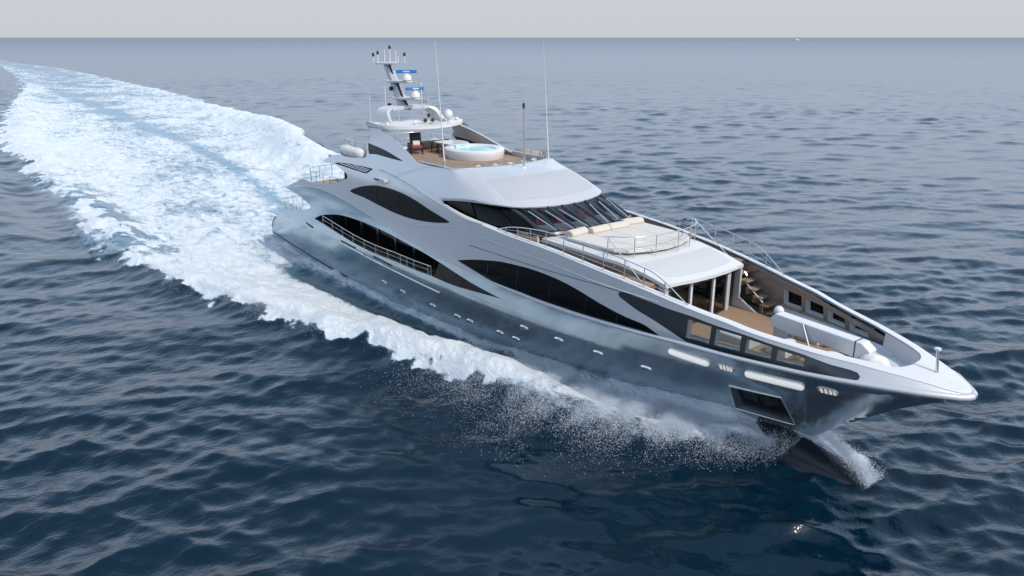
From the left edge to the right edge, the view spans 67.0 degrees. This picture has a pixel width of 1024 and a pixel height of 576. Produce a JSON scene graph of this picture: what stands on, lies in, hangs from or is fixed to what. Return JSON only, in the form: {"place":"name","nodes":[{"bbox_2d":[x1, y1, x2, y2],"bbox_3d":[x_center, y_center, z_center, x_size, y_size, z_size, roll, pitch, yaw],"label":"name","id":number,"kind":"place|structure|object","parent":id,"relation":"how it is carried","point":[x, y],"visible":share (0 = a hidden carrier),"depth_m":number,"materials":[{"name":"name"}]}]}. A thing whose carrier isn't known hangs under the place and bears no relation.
{"place":"outdoors","nodes":[
{"label":"outdoors","id":0,"kind":"place"},
{"bbox_2d":[0,37,1023,575],"bbox_3d":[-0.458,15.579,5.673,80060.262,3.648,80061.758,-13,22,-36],"label":"sea","id":1,"kind":"structure","parent":0,"point":[178,425],"depth_m":51.61,"materials":[{"name":"liquid"}]},
{"bbox_2d":[57,203,886,487],"bbox_3d":[-9.283,-2.793,62.859,39.954,2.131,81.530,-13,22,-36],"label":"bow spray","id":2,"kind":"object","parent":1,"relation":"on","point":[631,406],"visible":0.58,"depth_m":36.57,"materials":[{"name":"white liquid"}]},
{"bbox_2d":[272,9,977,483],"bbox_3d":[-0.780,-6.801,50.191,10.390,21.459,59.466,-13,22,-36],"label":"yacht","id":3,"kind":"object","parent":1,"relation":"on","point":[466,229],"visible":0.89,"depth_m":40.59,"materials":[{"name":"paint"}]},
{"bbox_2d":[339,144,366,157],"bbox_3d":[-11.748,-10.064,57.441,0.964,0.969,3.817,-13,22,-36],"label":"life raft","id":4,"kind":"object","parent":3,"relation":"on","point":[347,150],"visible":0.88,"depth_m":56.87,"materials":[{"name":"white plastic"}]},
{"bbox_2d":[368,143,401,160],"bbox_3d":[-8.777,-9.393,53.584,0.353,0.700,5.357,-13,22,-36],"label":"window","id":5,"kind":"structure","parent":3,"relation":"in","point":[372,149],"depth_m":54.10,"materials":[{"name":"black glass"}]},
{"bbox_2d":[351,185,448,222],"bbox_3d":[-7.719,-5.727,51.441,0.178,1.545,13.201,-13,22,-36],"label":"window","id":6,"kind":"structure","parent":3,"relation":"in","point":[388,198],"depth_m":51.15,"materials":[{"name":"black glass"}]},
{"bbox_2d":[409,132,423,154],"bbox_3d":[-6.849,-10.344,55.353,0.941,1.400,1.223,-4,18,-12],"label":"armchair","id":7,"kind":"object","parent":3,"relation":"on","point":[415,143],"visible":1,"depth_m":55.55,"materials":[{"name":"black wicker"}]},
{"bbox_2d":[431,142,438,152],"bbox_3d":[-5.564,-10.157,55.863,0.465,0.750,0.460,-9,20,-26],"label":"bar stool","id":8,"kind":"object","parent":3,"relation":"on","point":[432,145],"visible":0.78,"depth_m":55.75,"materials":[{"name":"black wicker"}]},
{"bbox_2d":[436,143,442,153],"bbox_3d":[-5.084,-9.940,55.194,0.465,0.750,0.460,-9,20,-26],"label":"bar stool","id":9,"kind":"object","parent":3,"relation":"on","point":[437,145],"visible":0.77,"depth_m":55.06,"materials":[{"name":"black wicker"}]},
{"bbox_2d":[443,201,475,218],"bbox_3d":[-3.087,-4.788,46.220,0.271,1.095,3.264,-16,24,-41],"label":"window","id":10,"kind":"structure","parent":3,"relation":"in","point":[465,208],"depth_m":46.01,"materials":[{"name":"black glass"}]},
{"bbox_2d":[455,136,474,142],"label":"window","id":11,"kind":"structure","parent":3,"relation":"in","point":[457,138],"depth_m":59.18,"materials":[{"name":"black glass"}]},
{"bbox_2d":[434,262,496,296],"bbox_3d":[-2.779,-0.444,46.412,0.076,1.157,6.864,-14,23,-37],"label":"window","id":12,"kind":"structure","parent":3,"relation":"in","point":[442,272],"depth_m":47.28,"materials":[{"name":"black glass"}]},
{"bbox_2d":[471,202,515,228],"bbox_3d":[-1.072,-4.232,44.497,0.535,1.114,3.868,-20,26,-46],"label":"window","id":13,"kind":"structure","parent":3,"relation":"in","point":[488,214],"depth_m":44.54,"materials":[{"name":"black glass"}]},
{"bbox_2d":[495,206,536,230],"bbox_3d":[0.124,-3.962,43.592,0.381,1.048,3.894,-13,22,-36],"label":"window","id":14,"kind":"structure","parent":3,"relation":"in","point":[517,220],"depth_m":43.45,"materials":[{"name":"black glass"}]},
{"bbox_2d":[458,260,657,334],"bbox_3d":[1.724,-0.058,40.855,0.249,1.568,15.371,-15,23,-39],"label":"window","id":15,"kind":"structure","parent":3,"relation":"in","point":[530,282],"depth_m":40.61,"materials":[{"name":"black glass"}]},
{"bbox_2d":[589,196,609,208],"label":"window","id":16,"kind":"structure","parent":3,"relation":"in","point":[593,201],"depth_m":49.55,"materials":[{"name":"black glass"}]},
{"bbox_2d":[567,222,688,253],"bbox_3d":[6.636,-2.651,41.450,5.895,0.178,4.680,-13,22,-36],"label":"sunpad","id":17,"kind":"object","parent":3,"relation":"on","point":[622,245],"visible":0.85,"depth_m":40.92,"materials":[{"name":"white fabric"}]},
{"bbox_2d":[565,227,588,236],"bbox_3d":[3.516,-3.043,41.911,0.596,0.380,1.380,16,24,41],"label":"bolster","id":18,"kind":"object","parent":17,"relation":"on","point":[579,231],"visible":1,"depth_m":41.61,"materials":[{"name":"beige fabric"}]},
{"bbox_2d":[588,224,610,233],"bbox_3d":[4.781,-3.254,42.560,1.380,0.380,0.596,-15,23,-38],"label":"bolster","id":19,"kind":"object","parent":17,"relation":"on","point":[599,229],"visible":1,"depth_m":42.30,"materials":[{"name":"beige fabric"}]},
{"bbox_2d":[607,221,628,229],"bbox_3d":[5.903,-3.521,43.385,1.380,0.380,0.596,-12,22,-33],"label":"bolster","id":20,"kind":"object","parent":17,"relation":"on","point":[618,225],"visible":0.88,"depth_m":43.17,"materials":[{"name":"beige fabric"}]},
{"bbox_2d":[620,217,643,224],"bbox_3d":[6.882,-3.845,44.385,1.380,0.380,0.596,-10,20,-28],"label":"bolster","id":21,"kind":"object","parent":17,"relation":"on","point":[635,220],"visible":0.77,"depth_m":44.20,"materials":[{"name":"beige fabric"}]},
{"bbox_2d":[668,284,688,302],"bbox_3d":[8.022,0.768,37.580,1.484,2.120,0.010,-11,21,-31],"label":"glass door","id":22,"kind":"structure","parent":3,"relation":"in","point":[682,290],"depth_m":37.50,"materials":[{"name":"black glass"}]},
{"bbox_2d":[686,319,708,342],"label":"window","id":23,"kind":"structure","parent":3,"relation":"in","point":[689,321],"depth_m":34.65,"materials":[{"name":"white metal"}]},
{"bbox_2d":[692,278,711,311],"bbox_3d":[9.393,0.468,38.506,1.560,2.120,0.012,-13,22,-35],"label":"glass door","id":24,"kind":"structure","parent":3,"relation":"in","point":[701,296],"depth_m":38.53,"materials":[{"name":"glass"}]},
{"bbox_2d":[713,274,726,312],"bbox_3d":[10.539,0.181,39.391,1.072,2.120,0.005,-15,23,-39],"label":"glass door","id":25,"kind":"structure","parent":3,"relation":"in","point":[720,284],"depth_m":39.46,"materials":[{"name":"glass"}]},
{"bbox_2d":[714,329,739,350],"bbox_3d":[9.394,2.218,33.431,1.206,0.779,0.495,15,23,38],"label":"window","id":26,"kind":"structure","parent":3,"relation":"in","point":[717,330],"depth_m":33.74,"materials":[{"name":"white metal"}]},
{"bbox_2d":[745,339,770,357],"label":"window","id":27,"kind":"structure","parent":3,"relation":"in","point":[747,342],"depth_m":32.89,"materials":[{"name":"white metal"}]},
{"bbox_2d":[776,350,803,365],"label":"window","id":28,"kind":"structure","parent":3,"relation":"in","point":[778,353],"depth_m":32.10,"materials":[{"name":"grey metal"}]},
{"bbox_2d":[784,289,801,309],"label":"window","id":29,"kind":"structure","parent":3,"relation":"in","point":[789,296],"depth_m":38.95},
{"bbox_2d":[806,299,829,318],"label":"window","id":30,"kind":"structure","parent":3,"relation":"in","point":[810,305],"depth_m":37.78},
{"bbox_2d":[828,307,850,327],"bbox_3d":[15.345,1.367,36.226,0.487,0.677,1.136,-8,19,-22],"label":"window frame","id":31,"kind":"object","parent":3,"relation":"in","point":[830,314],"depth_m":36.56,"materials":[{"name":"white metal"}]},
{"bbox_2d":[849,319,874,337],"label":"window","id":32,"kind":"structure","parent":3,"relation":"in","point":[852,327],"depth_m":35.35,"materials":[{"name":"white metal"}]},
{"bbox_2d":[0,0,1023,37],"label":"sky","id":33,"kind":"structure","parent":0,"point":[18,18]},
{"bbox_2d":[859,353,890,366],"bbox_3d":[14.989,3.004,31.979,1.146,0.460,1.400,-13,22,-36],"label":"canvas cover","id":34,"kind":"object","parent":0,"point":[877,358],"visible":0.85,"depth_m":31.76,"materials":[{"name":"white fabric"}]}
]}

